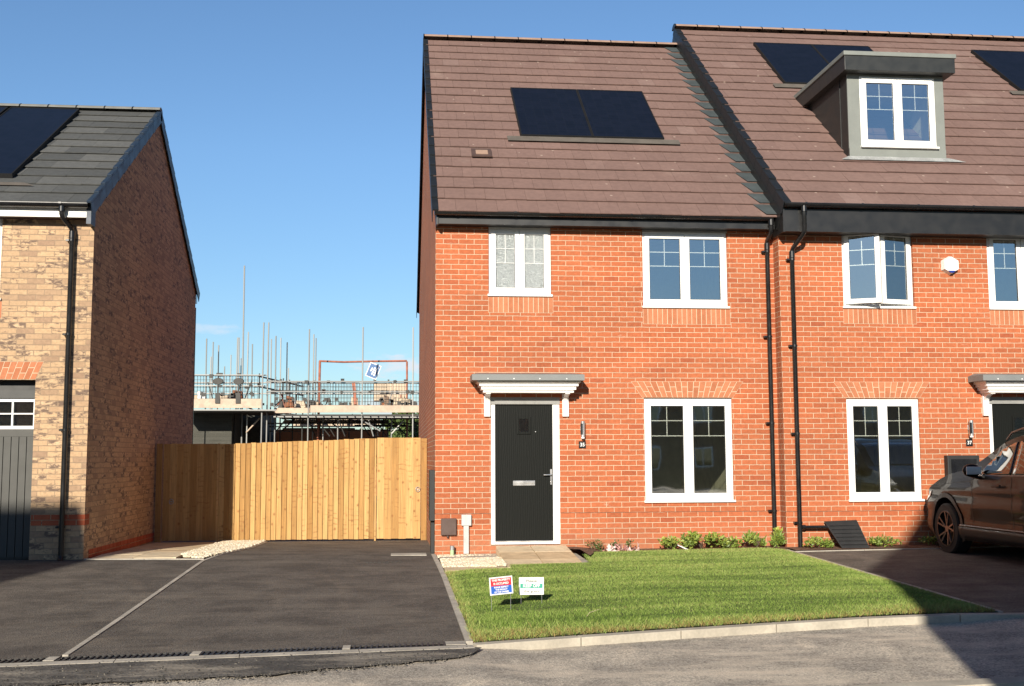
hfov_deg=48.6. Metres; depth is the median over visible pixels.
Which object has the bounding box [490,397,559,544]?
door
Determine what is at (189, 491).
gate
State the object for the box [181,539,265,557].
side gravel
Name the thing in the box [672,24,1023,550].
brick house
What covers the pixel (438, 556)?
wall gravel
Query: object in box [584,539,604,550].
shrub
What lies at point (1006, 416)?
door
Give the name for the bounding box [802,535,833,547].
shrub
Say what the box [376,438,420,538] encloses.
gate
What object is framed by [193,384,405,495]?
unfinished building
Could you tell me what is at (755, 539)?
shrub
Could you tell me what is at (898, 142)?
window
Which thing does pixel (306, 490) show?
fence
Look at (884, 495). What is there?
window
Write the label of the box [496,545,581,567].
front path
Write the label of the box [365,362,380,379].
hanging sign
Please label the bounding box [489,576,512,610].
garden sign
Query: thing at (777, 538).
shrub
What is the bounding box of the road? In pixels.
[50,618,1023,685]
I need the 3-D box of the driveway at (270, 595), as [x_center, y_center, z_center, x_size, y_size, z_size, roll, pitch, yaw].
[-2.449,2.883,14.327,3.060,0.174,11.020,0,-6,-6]
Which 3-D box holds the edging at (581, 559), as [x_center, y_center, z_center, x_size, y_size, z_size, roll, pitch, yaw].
[0.417,2.935,15.378,1.140,0.045,1.680,0,-6,-6]
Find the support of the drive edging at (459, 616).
on the driveway at (270, 595)
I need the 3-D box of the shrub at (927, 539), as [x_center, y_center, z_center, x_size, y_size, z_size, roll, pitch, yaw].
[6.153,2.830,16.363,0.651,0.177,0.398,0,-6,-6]
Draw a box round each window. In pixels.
[0,219,2,300]
[488,227,552,296]
[642,232,729,308]
[644,399,735,502]
[841,234,916,308]
[846,399,924,501]
[859,76,939,149]
[986,238,1023,309]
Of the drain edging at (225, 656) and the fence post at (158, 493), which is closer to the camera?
the drain edging at (225, 656)
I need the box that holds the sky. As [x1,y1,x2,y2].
[0,0,1023,429]
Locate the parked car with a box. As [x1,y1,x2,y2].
[927,427,1023,552]
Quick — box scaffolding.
[194,266,418,477]
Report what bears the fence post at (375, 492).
on the driveway at (270, 595)
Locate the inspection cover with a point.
(408, 554)
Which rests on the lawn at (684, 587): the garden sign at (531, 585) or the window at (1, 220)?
the garden sign at (531, 585)
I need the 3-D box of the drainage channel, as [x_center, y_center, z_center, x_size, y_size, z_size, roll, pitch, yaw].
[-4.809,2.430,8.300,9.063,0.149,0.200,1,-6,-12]
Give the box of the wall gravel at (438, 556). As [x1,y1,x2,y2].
[437,554,492,557]
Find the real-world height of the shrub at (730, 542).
0.209 m
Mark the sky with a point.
(293, 127)
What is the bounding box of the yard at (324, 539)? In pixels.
[163,496,420,541]
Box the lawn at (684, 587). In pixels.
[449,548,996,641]
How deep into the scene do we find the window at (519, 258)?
16.66 m
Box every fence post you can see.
[154,444,163,542]
[215,443,219,541]
[374,438,376,540]
[421,438,426,539]
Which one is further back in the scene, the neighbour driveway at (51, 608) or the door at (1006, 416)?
the door at (1006, 416)
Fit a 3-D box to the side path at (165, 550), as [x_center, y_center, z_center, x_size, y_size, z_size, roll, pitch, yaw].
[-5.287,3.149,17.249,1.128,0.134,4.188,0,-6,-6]
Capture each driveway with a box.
[0,560,200,658]
[70,540,463,655]
[799,547,1023,612]
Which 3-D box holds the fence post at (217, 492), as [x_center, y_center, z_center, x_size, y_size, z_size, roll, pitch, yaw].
[-5.073,2.629,19.567,0.030,1.786,0.100,0,-6,-6]
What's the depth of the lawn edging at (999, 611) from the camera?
15.46 m
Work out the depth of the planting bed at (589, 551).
16.27 m
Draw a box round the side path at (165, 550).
[93,542,214,557]
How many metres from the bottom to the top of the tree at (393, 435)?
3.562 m
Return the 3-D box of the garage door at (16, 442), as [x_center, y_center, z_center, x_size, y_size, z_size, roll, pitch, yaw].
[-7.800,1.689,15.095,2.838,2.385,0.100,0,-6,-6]
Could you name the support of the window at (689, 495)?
in the brick house at (595, 308)
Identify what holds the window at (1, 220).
in the brick house at (99, 291)
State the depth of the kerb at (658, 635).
9.83 m
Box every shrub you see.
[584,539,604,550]
[602,539,639,550]
[657,535,680,549]
[678,531,724,548]
[718,536,742,548]
[742,530,766,546]
[768,527,786,546]
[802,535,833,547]
[867,534,902,546]
[917,534,938,544]
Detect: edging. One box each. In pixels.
[0,645,474,666]
[62,541,267,656]
[84,558,203,559]
[431,554,472,644]
[573,552,588,562]
[785,546,1009,612]
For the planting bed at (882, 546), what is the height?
0.039 m
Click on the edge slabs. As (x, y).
(454, 568)
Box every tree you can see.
[360,428,399,437]
[377,412,418,437]
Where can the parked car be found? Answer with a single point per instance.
(982, 501)
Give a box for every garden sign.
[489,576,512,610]
[519,577,543,594]
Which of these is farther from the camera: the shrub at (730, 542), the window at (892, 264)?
the window at (892, 264)
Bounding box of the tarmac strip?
[0,647,481,685]
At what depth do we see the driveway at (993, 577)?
13.68 m
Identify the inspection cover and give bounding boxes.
[391,553,426,555]
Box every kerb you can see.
[473,613,1023,649]
[854,676,1023,685]
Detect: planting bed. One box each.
[568,546,786,554]
[787,543,1002,549]
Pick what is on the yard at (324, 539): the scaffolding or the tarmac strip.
the scaffolding
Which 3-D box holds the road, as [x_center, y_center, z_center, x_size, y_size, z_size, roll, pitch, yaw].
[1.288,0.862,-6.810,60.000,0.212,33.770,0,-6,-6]
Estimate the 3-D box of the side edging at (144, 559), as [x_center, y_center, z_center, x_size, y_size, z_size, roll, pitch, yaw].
[-4.893,2.926,15.104,1.552,0.131,0.050,0,-6,-6]
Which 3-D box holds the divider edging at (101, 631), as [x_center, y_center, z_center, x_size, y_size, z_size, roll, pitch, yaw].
[-3.915,2.912,14.084,0.262,0.279,10.799,0,-6,-4]
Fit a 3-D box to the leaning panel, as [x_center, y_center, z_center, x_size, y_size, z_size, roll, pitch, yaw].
[4.614,2.732,16.225,0.879,0.375,0.364,0,-6,-6]
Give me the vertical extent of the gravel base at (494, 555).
0.042 m
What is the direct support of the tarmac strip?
on the road
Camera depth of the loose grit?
8.12 m
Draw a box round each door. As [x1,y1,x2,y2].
[0,381,35,559]
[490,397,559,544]
[989,397,1023,452]
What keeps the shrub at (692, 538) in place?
on the planting bed at (589, 551)
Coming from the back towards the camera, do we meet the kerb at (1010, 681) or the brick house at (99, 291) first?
the brick house at (99, 291)
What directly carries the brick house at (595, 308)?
on the yard at (324, 539)
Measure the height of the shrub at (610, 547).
0.245 m
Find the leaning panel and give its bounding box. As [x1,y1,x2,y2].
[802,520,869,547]
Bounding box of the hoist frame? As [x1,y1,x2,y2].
[317,360,407,439]
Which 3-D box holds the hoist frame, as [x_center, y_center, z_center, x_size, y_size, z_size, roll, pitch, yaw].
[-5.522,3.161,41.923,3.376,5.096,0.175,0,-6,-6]
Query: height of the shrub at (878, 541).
0.176 m
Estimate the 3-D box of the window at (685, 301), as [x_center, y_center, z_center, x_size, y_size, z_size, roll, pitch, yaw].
[2.574,-1.082,16.914,1.323,1.150,0.135,0,-6,-6]
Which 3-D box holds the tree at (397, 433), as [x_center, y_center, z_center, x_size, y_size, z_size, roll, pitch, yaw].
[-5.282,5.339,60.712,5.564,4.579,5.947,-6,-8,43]
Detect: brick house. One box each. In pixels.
[0,103,199,560]
[416,34,780,584]
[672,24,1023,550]
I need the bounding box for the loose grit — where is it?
[1,646,470,685]
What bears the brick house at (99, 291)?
on the yard at (324, 539)
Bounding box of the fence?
[218,438,374,540]
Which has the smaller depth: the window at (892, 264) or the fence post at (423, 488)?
the window at (892, 264)
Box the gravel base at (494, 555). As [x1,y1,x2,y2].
[439,553,506,566]
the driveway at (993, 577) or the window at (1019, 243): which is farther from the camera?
the window at (1019, 243)
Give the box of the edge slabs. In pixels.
[444,566,506,572]
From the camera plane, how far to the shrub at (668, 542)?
16.07 m
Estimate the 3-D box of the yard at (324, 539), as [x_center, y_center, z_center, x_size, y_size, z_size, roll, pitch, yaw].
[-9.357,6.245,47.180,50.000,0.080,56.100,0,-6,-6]
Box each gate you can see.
[162,444,217,540]
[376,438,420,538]
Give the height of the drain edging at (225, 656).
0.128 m
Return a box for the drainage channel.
[0,641,465,663]

